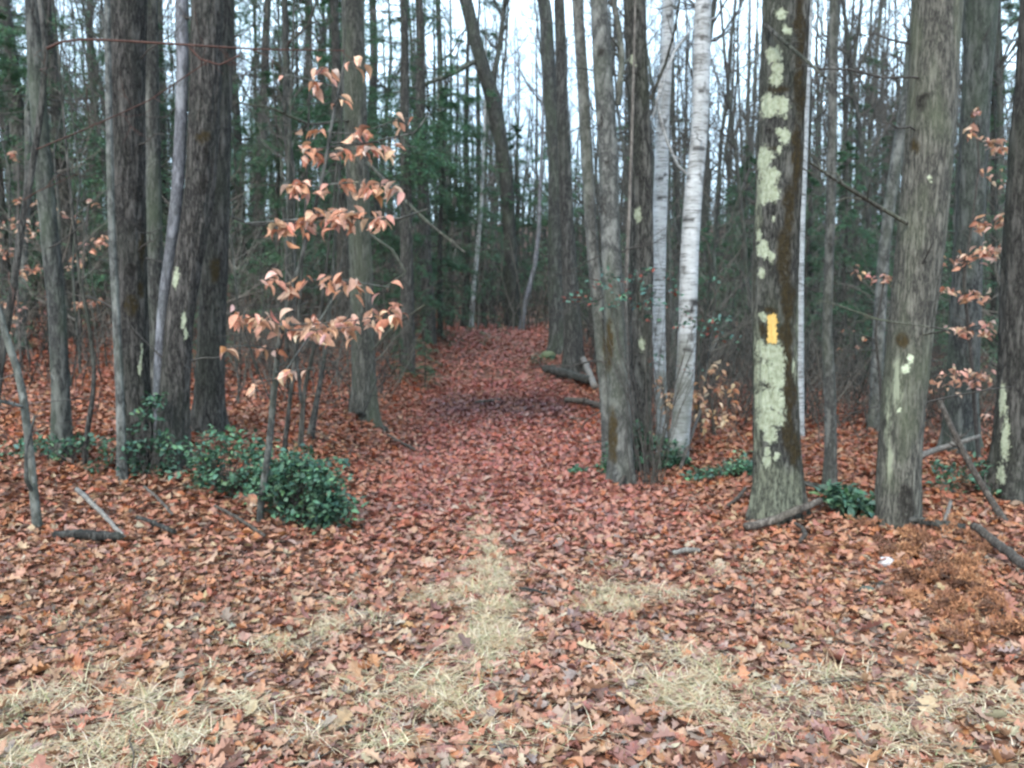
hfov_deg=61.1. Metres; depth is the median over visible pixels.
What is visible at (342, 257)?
bare sapling
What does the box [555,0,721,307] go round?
bare tree
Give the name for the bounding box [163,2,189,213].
bare tree
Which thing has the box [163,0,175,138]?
bare tree
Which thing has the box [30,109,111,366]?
bare sapling
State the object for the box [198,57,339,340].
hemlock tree
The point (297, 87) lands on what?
hemlock tree
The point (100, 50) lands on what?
bare tree
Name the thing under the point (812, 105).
bare tree
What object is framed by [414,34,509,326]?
hemlock tree
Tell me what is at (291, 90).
bare tree
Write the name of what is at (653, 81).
bare tree
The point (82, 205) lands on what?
bare sapling
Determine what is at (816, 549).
dead fern
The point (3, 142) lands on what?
bare tree
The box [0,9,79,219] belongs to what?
bare tree
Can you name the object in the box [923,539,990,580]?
dead fern
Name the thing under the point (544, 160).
bare tree
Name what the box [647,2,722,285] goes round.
bare tree
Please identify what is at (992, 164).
hemlock tree
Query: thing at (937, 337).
bare sapling
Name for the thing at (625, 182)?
bare tree
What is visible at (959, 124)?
bare tree
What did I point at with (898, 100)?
bare tree
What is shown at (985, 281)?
bare sapling
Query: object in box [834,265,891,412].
beech sapling
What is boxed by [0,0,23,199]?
bare tree
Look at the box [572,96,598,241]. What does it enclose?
bare tree
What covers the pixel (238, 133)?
hemlock tree
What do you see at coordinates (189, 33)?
hemlock tree
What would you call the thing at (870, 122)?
bare tree
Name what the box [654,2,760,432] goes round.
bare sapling
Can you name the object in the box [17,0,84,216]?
bare tree
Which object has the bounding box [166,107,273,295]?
bare sapling
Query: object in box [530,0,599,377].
ash tree
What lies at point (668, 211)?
bare tree
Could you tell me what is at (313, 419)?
sapling
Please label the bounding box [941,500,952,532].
fallen branch
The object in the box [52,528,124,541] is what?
fallen log
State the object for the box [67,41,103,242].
bare tree
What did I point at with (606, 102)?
beech tree
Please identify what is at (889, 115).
bare tree
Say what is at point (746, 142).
bare tree
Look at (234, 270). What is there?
bare sapling
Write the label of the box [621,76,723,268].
bare sapling
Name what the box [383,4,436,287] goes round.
bare tree
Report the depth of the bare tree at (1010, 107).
24.77 m
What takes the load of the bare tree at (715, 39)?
on the ground at (838, 756)
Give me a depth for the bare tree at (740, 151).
52.02 m
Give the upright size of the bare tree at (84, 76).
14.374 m
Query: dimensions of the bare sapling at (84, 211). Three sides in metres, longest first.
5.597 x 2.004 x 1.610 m
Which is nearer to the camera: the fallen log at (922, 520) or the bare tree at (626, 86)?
the fallen log at (922, 520)
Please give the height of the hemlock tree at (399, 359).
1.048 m
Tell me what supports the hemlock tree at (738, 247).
on the ground at (838, 756)
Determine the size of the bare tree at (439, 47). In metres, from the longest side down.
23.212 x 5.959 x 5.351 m
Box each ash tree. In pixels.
[502,0,595,354]
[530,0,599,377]
[884,0,1008,454]
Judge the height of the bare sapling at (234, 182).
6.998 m
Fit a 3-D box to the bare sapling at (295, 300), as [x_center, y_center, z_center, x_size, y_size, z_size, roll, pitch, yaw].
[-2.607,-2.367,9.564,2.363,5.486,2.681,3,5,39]
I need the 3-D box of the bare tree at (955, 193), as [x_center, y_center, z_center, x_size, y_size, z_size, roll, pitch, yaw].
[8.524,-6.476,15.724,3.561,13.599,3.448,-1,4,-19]
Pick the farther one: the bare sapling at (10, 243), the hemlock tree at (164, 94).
the hemlock tree at (164, 94)
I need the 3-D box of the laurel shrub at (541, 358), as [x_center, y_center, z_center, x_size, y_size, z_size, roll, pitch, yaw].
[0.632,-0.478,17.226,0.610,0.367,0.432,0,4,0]
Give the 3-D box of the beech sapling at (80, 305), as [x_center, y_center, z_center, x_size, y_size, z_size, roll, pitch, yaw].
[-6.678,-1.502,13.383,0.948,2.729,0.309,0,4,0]
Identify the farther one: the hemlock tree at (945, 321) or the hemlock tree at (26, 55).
the hemlock tree at (26, 55)
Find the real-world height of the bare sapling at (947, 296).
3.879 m
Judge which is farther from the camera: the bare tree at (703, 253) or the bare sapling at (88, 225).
the bare tree at (703, 253)
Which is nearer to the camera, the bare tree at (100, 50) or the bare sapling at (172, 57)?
the bare sapling at (172, 57)
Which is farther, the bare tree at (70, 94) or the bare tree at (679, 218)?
the bare tree at (70, 94)
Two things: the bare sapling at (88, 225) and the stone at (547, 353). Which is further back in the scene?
the stone at (547, 353)
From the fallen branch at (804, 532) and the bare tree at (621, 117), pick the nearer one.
the fallen branch at (804, 532)
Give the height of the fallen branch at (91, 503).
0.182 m
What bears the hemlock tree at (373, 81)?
on the ground at (838, 756)
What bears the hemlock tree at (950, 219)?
on the ground at (838, 756)
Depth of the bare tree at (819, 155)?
25.54 m
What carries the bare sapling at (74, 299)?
on the ground at (838, 756)
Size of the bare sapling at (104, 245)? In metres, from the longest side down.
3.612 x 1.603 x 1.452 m
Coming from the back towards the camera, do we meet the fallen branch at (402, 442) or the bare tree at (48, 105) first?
the bare tree at (48, 105)
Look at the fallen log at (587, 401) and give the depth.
13.81 m
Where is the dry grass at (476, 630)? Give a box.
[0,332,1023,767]
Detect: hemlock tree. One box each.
[0,0,104,320]
[0,0,106,266]
[0,0,170,338]
[0,1,91,275]
[0,13,107,347]
[21,0,167,297]
[46,23,187,314]
[55,18,167,287]
[71,0,252,292]
[163,0,248,164]
[164,14,238,169]
[166,0,272,260]
[166,0,297,297]
[167,0,334,309]
[191,294,236,372]
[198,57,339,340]
[229,0,336,301]
[242,0,387,288]
[251,0,418,341]
[253,0,452,314]
[279,14,398,270]
[310,0,461,296]
[316,0,474,373]
[338,0,498,345]
[371,155,469,353]
[372,83,510,346]
[372,250,400,351]
[389,328,414,384]
[411,316,441,391]
[413,0,542,324]
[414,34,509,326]
[427,31,519,327]
[457,123,548,323]
[496,137,598,322]
[521,159,598,311]
[578,266,601,338]
[617,79,629,298]
[627,153,709,337]
[653,64,706,294]
[696,219,743,356]
[700,142,755,350]
[716,159,754,316]
[744,189,837,310]
[804,26,893,344]
[804,138,889,374]
[804,169,856,360]
[805,89,850,301]
[813,110,899,319]
[839,211,936,377]
[851,44,902,276]
[928,276,989,394]
[935,154,990,353]
[937,0,1019,366]
[938,114,991,311]
[941,2,1018,336]
[941,120,989,314]
[941,141,1008,394]
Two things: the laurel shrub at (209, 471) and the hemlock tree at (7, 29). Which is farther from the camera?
the hemlock tree at (7, 29)
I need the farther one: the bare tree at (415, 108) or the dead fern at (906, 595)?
the bare tree at (415, 108)
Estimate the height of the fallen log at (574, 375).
0.286 m
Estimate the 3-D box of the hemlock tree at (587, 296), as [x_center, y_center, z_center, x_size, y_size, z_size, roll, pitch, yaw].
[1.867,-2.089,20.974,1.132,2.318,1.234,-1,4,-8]
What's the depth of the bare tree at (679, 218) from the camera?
26.84 m
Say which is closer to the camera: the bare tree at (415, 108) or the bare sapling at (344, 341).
the bare sapling at (344, 341)
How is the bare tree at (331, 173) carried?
on the ground at (838, 756)
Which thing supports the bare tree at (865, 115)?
on the ground at (838, 756)
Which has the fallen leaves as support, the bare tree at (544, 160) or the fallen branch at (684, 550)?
the fallen branch at (684, 550)
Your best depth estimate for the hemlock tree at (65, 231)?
15.97 m
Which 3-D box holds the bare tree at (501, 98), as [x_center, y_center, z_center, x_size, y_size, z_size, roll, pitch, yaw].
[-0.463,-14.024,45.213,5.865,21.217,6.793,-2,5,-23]
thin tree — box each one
[42,0,177,481]
[509,0,661,465]
[592,0,697,440]
[799,0,878,485]
[837,52,950,430]
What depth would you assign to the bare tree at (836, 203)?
29.27 m
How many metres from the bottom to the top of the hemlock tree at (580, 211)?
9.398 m
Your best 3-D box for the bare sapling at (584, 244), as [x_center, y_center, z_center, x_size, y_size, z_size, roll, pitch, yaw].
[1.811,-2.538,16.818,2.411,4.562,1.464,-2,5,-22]
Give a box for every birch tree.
[62,0,248,449]
[435,11,532,325]
[452,0,659,329]
[619,0,715,451]
[638,0,736,466]
[798,0,859,437]
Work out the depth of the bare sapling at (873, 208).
16.06 m
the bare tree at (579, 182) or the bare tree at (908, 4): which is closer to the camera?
the bare tree at (908, 4)
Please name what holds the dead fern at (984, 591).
on the ground at (838, 756)
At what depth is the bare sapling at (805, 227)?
12.81 m
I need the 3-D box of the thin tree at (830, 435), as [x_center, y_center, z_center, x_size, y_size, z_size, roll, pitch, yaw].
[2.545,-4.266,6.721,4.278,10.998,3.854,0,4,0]
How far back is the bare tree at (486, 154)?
41.97 m
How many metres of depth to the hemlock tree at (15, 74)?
15.85 m
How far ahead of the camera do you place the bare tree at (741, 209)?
21.29 m
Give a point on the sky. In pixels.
(568, 4)
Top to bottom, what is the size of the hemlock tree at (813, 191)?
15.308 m
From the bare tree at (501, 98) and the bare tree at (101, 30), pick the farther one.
the bare tree at (501, 98)
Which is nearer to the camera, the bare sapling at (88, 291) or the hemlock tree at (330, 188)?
the bare sapling at (88, 291)
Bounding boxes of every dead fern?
[806,541,833,556]
[839,540,867,550]
[844,514,882,529]
[872,529,928,567]
[882,576,926,609]
[891,559,944,584]
[894,521,958,548]
[904,588,982,616]
[923,510,968,535]
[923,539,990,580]
[931,605,1008,650]
[938,551,994,597]
[944,588,1005,620]
[957,528,1008,554]
[965,571,1023,613]
[965,597,1023,635]
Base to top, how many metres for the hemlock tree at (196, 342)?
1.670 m
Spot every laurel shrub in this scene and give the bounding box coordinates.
[0,426,96,465]
[80,391,185,479]
[165,424,297,503]
[236,436,368,534]
[528,351,558,367]
[567,419,693,475]
[680,450,752,482]
[808,479,878,522]
[925,451,1003,497]
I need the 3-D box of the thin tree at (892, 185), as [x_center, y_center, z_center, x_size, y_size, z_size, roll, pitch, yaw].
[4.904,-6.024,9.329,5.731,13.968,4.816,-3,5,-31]
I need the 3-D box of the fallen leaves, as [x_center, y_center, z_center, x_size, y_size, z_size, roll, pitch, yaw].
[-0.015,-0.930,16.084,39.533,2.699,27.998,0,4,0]
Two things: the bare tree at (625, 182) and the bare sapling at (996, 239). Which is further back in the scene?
the bare tree at (625, 182)
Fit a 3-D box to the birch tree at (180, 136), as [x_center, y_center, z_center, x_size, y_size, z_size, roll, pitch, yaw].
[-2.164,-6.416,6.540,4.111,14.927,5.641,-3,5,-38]
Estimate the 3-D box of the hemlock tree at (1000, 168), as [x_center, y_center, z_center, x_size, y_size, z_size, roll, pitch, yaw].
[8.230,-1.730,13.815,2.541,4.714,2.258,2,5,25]
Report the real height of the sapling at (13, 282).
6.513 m
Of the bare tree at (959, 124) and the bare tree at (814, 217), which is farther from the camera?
the bare tree at (814, 217)
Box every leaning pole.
[923,433,981,457]
[937,400,1008,523]
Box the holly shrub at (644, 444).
[558,265,742,486]
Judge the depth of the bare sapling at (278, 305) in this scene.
13.94 m
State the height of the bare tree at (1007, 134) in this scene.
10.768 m
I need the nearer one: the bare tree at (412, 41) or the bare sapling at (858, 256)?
the bare sapling at (858, 256)
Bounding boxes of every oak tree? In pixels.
[65,0,183,469]
[122,0,330,474]
[161,0,296,435]
[373,0,529,326]
[745,0,861,527]
[975,0,1023,505]
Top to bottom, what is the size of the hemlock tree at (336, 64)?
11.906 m
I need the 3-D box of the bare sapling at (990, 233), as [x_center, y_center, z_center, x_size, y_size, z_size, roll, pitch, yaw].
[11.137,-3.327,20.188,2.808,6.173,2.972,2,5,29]
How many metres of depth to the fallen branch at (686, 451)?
8.63 m
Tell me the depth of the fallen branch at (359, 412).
10.39 m
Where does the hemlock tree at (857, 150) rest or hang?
on the ground at (838, 756)
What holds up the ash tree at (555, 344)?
on the ground at (838, 756)
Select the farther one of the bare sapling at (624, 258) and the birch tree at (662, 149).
the bare sapling at (624, 258)
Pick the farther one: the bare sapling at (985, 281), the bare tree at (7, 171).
the bare tree at (7, 171)
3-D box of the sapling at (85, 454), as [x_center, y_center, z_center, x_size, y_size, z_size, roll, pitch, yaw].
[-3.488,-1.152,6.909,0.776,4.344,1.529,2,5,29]
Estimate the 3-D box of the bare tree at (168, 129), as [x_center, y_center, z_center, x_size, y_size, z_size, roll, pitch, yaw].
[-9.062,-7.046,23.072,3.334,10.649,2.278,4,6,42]
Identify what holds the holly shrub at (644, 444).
on the ground at (838, 756)
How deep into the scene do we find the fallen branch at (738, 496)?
6.71 m
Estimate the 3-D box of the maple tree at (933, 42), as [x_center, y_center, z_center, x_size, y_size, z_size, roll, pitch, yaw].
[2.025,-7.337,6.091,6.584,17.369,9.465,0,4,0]
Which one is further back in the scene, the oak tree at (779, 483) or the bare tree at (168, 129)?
the bare tree at (168, 129)
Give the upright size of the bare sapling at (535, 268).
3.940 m
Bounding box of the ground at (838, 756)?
[0,224,1023,767]
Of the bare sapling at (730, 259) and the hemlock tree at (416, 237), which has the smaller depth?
the hemlock tree at (416, 237)
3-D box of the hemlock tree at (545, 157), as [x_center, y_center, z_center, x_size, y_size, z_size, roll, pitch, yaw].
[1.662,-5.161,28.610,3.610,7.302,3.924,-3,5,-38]
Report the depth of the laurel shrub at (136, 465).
6.74 m
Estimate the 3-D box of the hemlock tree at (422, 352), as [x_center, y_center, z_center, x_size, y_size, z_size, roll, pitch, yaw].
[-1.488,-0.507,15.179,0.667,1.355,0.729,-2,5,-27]
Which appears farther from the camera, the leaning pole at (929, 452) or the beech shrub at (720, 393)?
the beech shrub at (720, 393)
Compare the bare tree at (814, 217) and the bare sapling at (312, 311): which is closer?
the bare sapling at (312, 311)
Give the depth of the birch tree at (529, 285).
24.64 m
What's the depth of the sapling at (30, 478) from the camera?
5.62 m
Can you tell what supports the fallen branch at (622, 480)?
on the ground at (838, 756)
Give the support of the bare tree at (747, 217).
on the ground at (838, 756)
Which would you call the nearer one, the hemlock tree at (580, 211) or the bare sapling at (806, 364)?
the bare sapling at (806, 364)
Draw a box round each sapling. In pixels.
[0,0,106,388]
[0,0,111,464]
[0,0,373,398]
[0,5,169,373]
[0,65,98,361]
[0,150,42,366]
[0,225,40,358]
[0,306,44,529]
[7,47,96,245]
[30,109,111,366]
[57,197,108,363]
[60,191,109,371]
[64,63,106,286]
[65,97,106,326]
[74,109,104,284]
[77,146,107,310]
[79,127,171,256]
[80,2,269,248]
[82,177,109,312]
[160,24,326,319]
[166,86,273,314]
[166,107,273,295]
[169,1,289,365]
[193,219,282,399]
[198,1,383,401]
[198,139,275,403]
[199,0,346,473]
[220,56,429,521]
[226,3,396,467]
[229,110,282,308]
[229,124,283,345]
[242,254,291,360]
[263,261,298,360]
[292,241,333,392]
[306,0,425,441]
[322,236,386,407]
[324,123,391,352]
[370,48,481,269]
[371,199,391,299]
[445,272,465,328]
[447,193,500,330]
[514,188,547,331]
[552,143,628,365]
[583,153,629,284]
[621,44,751,389]
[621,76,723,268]
[652,376,673,437]
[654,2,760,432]
[665,294,701,388]
[666,121,741,345]
[669,62,814,400]
[698,199,752,399]
[701,163,751,352]
[702,209,734,317]
[719,99,754,316]
[722,147,855,420]
[804,298,821,367]
[805,192,814,351]
[808,45,892,332]
[811,187,871,338]
[812,163,842,302]
[814,189,881,328]
[816,65,952,326]
[819,175,889,362]
[824,176,885,400]
[832,214,879,381]
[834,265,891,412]
[837,109,896,355]
[929,107,1007,459]
[931,174,1001,408]
[934,78,1009,374]
[935,287,947,376]
[936,215,950,359]
[939,51,1004,344]
[940,124,985,316]
[942,180,1003,320]
[943,103,1008,302]
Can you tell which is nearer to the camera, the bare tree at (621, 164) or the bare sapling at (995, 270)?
the bare sapling at (995, 270)
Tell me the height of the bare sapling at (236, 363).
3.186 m
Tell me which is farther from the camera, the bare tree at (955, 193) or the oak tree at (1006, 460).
the bare tree at (955, 193)
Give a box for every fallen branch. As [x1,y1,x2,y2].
[74,487,125,536]
[135,515,176,533]
[143,486,173,515]
[214,504,265,536]
[355,409,388,430]
[387,434,415,450]
[475,398,500,402]
[519,587,547,594]
[618,475,625,488]
[672,547,700,554]
[678,409,701,469]
[726,487,746,506]
[788,518,807,542]
[805,481,824,489]
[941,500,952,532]
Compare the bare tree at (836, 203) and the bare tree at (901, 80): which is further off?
the bare tree at (901, 80)
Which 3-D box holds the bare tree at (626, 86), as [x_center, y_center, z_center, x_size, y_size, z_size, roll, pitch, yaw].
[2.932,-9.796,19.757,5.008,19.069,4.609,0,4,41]
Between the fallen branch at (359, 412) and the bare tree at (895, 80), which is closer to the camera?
the fallen branch at (359, 412)
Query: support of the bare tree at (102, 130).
on the ground at (838, 756)
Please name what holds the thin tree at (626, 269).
on the ground at (838, 756)
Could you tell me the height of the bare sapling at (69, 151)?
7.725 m
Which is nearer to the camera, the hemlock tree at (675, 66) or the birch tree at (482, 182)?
the birch tree at (482, 182)
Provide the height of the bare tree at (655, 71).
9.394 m
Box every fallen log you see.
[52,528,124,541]
[542,365,589,384]
[564,396,599,407]
[580,356,597,389]
[908,515,965,530]
[970,522,1023,575]
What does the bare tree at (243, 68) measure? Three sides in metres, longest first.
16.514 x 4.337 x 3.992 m
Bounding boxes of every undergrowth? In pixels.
[0,205,998,446]
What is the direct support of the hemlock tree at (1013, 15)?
on the ground at (838, 756)
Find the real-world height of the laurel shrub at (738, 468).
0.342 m
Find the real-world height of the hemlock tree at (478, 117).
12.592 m
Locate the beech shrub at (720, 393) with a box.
[692,360,741,436]
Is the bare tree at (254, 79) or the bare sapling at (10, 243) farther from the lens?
the bare tree at (254, 79)
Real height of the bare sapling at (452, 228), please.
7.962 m
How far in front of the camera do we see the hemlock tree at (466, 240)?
26.76 m
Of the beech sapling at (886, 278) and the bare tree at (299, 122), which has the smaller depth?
the beech sapling at (886, 278)
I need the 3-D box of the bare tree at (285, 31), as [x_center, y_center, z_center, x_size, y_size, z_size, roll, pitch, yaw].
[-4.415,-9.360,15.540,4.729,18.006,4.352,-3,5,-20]
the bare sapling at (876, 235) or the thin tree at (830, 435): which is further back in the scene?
the bare sapling at (876, 235)
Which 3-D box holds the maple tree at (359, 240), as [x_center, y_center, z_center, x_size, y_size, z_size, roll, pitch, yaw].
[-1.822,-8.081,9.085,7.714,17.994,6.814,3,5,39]
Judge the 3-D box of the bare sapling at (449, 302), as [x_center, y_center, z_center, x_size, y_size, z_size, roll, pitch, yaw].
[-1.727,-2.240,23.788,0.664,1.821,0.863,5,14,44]
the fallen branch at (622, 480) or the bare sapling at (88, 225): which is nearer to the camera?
the fallen branch at (622, 480)
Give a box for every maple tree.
[18,0,149,461]
[145,0,175,410]
[232,0,468,433]
[529,0,685,473]
[796,0,1020,531]
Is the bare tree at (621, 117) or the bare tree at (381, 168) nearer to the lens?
the bare tree at (621, 117)
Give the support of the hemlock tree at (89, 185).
on the ground at (838, 756)
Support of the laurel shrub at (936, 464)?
on the ground at (838, 756)
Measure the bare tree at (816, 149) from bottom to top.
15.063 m
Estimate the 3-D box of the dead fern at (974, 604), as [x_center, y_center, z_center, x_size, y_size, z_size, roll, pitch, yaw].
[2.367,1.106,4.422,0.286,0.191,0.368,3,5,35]
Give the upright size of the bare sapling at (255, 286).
5.578 m
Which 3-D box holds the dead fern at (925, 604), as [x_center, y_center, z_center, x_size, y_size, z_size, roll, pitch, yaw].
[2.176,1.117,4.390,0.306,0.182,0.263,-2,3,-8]
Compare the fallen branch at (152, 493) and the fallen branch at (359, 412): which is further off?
the fallen branch at (359, 412)
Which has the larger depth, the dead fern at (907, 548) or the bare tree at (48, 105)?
the bare tree at (48, 105)
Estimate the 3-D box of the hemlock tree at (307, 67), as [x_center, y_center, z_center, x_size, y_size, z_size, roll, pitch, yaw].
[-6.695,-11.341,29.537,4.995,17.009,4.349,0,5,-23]
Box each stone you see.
[540,351,555,358]
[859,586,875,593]
[878,557,893,566]
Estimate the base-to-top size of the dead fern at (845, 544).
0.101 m
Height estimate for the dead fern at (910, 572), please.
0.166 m
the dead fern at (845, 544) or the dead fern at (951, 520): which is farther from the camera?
the dead fern at (951, 520)
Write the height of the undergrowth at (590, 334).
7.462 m
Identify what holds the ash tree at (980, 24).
on the ground at (838, 756)
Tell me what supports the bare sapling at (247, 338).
on the ground at (838, 756)
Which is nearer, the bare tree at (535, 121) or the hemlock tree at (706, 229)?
the hemlock tree at (706, 229)
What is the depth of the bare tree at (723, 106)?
24.34 m
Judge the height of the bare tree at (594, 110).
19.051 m
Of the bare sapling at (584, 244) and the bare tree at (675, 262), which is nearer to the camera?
the bare sapling at (584, 244)
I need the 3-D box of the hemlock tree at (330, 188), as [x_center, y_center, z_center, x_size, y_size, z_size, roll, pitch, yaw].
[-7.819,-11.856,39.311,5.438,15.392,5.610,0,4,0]
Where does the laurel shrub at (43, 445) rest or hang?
on the ground at (838, 756)
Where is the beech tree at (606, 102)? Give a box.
[516,0,670,484]
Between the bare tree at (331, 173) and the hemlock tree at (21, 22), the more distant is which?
the bare tree at (331, 173)
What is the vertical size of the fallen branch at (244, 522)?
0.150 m
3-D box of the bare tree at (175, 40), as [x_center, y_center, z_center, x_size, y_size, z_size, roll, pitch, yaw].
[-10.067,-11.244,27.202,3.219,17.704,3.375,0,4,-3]
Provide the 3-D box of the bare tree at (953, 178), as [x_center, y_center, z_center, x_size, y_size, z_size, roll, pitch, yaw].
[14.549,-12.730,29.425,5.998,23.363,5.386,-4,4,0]
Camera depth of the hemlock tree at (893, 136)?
43.69 m
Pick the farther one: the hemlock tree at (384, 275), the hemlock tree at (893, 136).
the hemlock tree at (893, 136)
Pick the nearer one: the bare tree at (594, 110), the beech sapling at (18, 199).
the beech sapling at (18, 199)
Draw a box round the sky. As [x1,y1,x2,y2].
[3,0,1019,224]
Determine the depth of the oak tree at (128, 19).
6.83 m
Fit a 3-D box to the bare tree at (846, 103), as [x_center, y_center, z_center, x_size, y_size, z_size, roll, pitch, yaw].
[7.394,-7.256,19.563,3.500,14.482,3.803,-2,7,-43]
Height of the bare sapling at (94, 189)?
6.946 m
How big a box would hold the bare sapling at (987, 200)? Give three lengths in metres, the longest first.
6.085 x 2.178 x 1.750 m
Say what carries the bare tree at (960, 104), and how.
on the ground at (838, 756)
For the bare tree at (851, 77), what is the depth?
18.57 m
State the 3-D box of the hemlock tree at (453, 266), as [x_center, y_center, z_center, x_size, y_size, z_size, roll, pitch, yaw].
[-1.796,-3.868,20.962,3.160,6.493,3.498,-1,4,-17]
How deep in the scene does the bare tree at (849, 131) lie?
27.99 m
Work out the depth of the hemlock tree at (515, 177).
33.61 m
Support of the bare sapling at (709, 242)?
on the ground at (838, 756)
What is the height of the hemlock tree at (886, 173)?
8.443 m
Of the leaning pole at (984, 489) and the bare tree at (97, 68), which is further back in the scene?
the bare tree at (97, 68)
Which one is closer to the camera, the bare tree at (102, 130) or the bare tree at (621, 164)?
the bare tree at (102, 130)
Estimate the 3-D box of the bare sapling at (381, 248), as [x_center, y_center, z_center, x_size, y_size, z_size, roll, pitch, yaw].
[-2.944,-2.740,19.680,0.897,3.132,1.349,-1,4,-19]
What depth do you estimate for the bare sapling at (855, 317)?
13.30 m
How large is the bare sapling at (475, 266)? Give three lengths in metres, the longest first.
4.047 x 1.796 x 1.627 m
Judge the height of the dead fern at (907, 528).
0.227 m
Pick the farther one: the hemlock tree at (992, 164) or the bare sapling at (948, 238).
the bare sapling at (948, 238)
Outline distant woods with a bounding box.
[0,0,1015,315]
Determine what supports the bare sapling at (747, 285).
on the ground at (838, 756)
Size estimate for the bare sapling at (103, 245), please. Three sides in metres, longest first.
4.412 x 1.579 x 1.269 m
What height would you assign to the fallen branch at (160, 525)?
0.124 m
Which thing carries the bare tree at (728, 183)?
on the ground at (838, 756)
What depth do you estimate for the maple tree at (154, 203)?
7.63 m
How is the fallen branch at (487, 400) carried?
on the fallen leaves
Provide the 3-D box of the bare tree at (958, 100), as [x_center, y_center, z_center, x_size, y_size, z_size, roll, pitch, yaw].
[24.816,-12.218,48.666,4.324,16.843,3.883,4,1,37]
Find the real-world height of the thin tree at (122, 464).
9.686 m
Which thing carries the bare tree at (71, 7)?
on the ground at (838, 756)
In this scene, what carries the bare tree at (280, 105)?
on the ground at (838, 756)
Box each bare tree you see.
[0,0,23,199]
[0,0,41,283]
[0,0,101,350]
[0,4,66,234]
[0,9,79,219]
[3,3,84,284]
[14,0,164,256]
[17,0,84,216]
[20,0,100,249]
[22,0,104,253]
[47,0,108,287]
[47,1,175,298]
[48,5,175,292]
[49,1,107,289]
[49,3,101,266]
[55,0,90,209]
[55,2,103,257]
[57,0,98,262]
[65,0,175,233]
[67,0,189,256]
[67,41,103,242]
[99,0,189,126]
[158,0,298,278]
[158,14,188,173]
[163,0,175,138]
[163,1,247,216]
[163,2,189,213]
[169,0,258,270]
[229,0,338,346]
[231,5,313,286]
[231,22,250,158]
[233,0,320,286]
[233,0,341,348]
[246,0,375,296]
[259,1,331,292]
[268,22,313,267]
[271,0,387,252]
[311,16,369,269]
[311,65,332,267]
[365,28,399,268]
[368,0,464,263]
[378,1,460,309]
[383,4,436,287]
[395,0,504,318]
[451,0,516,315]
[451,0,541,311]
[452,54,501,306]
[488,0,587,287]
[527,91,582,269]
[546,0,628,290]
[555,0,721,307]
[566,0,708,305]
[568,0,655,257]
[568,7,756,302]
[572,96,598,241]
[575,35,626,227]
[587,16,689,337]
[588,2,718,287]
[593,0,736,343]
[593,1,685,205]
[616,96,626,237]
[620,1,703,336]
[621,0,761,388]
[646,0,731,298]
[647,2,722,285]
[648,0,739,285]
[654,0,816,309]
[671,106,721,227]
[684,0,760,344]
[707,2,818,332]
[713,0,761,242]
[722,11,761,317]
[722,36,757,292]
[733,146,755,321]
[745,0,898,344]
[755,0,949,332]
[804,0,906,370]
[804,47,823,253]
[804,95,852,316]
[805,7,852,324]
[811,0,879,348]
[811,0,904,338]
[811,102,880,337]
[812,0,908,314]
[812,0,909,312]
[815,0,905,297]
[817,0,893,286]
[833,0,961,311]
[835,0,904,275]
[840,73,956,322]
[845,0,909,221]
[850,0,1007,343]
[850,1,909,223]
[852,15,1013,175]
[857,0,1015,318]
[860,45,895,308]
[866,11,1002,284]
[941,11,1016,322]
[945,0,1018,370]
[947,41,961,310]
[948,21,1012,314]
[954,13,1018,239]
[955,12,1016,317]
[988,18,1014,213]
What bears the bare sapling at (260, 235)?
on the ground at (838, 756)
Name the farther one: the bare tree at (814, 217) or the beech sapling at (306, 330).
the bare tree at (814, 217)
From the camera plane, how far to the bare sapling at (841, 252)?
19.47 m
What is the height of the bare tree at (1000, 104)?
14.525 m
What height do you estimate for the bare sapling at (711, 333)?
5.376 m
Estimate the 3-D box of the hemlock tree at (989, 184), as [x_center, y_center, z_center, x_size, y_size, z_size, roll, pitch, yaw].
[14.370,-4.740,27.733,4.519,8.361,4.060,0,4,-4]
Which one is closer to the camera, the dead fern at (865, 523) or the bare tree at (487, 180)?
the dead fern at (865, 523)
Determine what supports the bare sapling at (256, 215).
on the ground at (838, 756)
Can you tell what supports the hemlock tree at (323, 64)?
on the ground at (838, 756)
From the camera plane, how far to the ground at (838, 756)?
4.85 m
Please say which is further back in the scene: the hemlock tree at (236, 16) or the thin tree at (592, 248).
the hemlock tree at (236, 16)
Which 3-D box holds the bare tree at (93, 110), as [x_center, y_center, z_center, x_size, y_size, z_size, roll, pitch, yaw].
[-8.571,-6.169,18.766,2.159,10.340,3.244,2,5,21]
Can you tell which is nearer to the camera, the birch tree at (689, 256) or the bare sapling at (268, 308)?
the birch tree at (689, 256)
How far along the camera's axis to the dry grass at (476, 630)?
3.40 m
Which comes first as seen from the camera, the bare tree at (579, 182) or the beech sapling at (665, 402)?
the beech sapling at (665, 402)
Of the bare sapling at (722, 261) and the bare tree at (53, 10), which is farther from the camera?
the bare tree at (53, 10)
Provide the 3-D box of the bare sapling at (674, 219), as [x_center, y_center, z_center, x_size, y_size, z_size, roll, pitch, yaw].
[3.304,-2.942,14.582,2.704,6.272,3.248,-3,5,-40]
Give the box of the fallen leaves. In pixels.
[0,291,1023,767]
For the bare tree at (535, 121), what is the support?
on the ground at (838, 756)
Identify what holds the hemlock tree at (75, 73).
on the ground at (838, 756)
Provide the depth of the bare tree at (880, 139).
45.81 m
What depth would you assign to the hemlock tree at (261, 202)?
21.55 m
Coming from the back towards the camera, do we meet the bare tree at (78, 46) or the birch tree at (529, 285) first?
the bare tree at (78, 46)
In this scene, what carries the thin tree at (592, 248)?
on the ground at (838, 756)

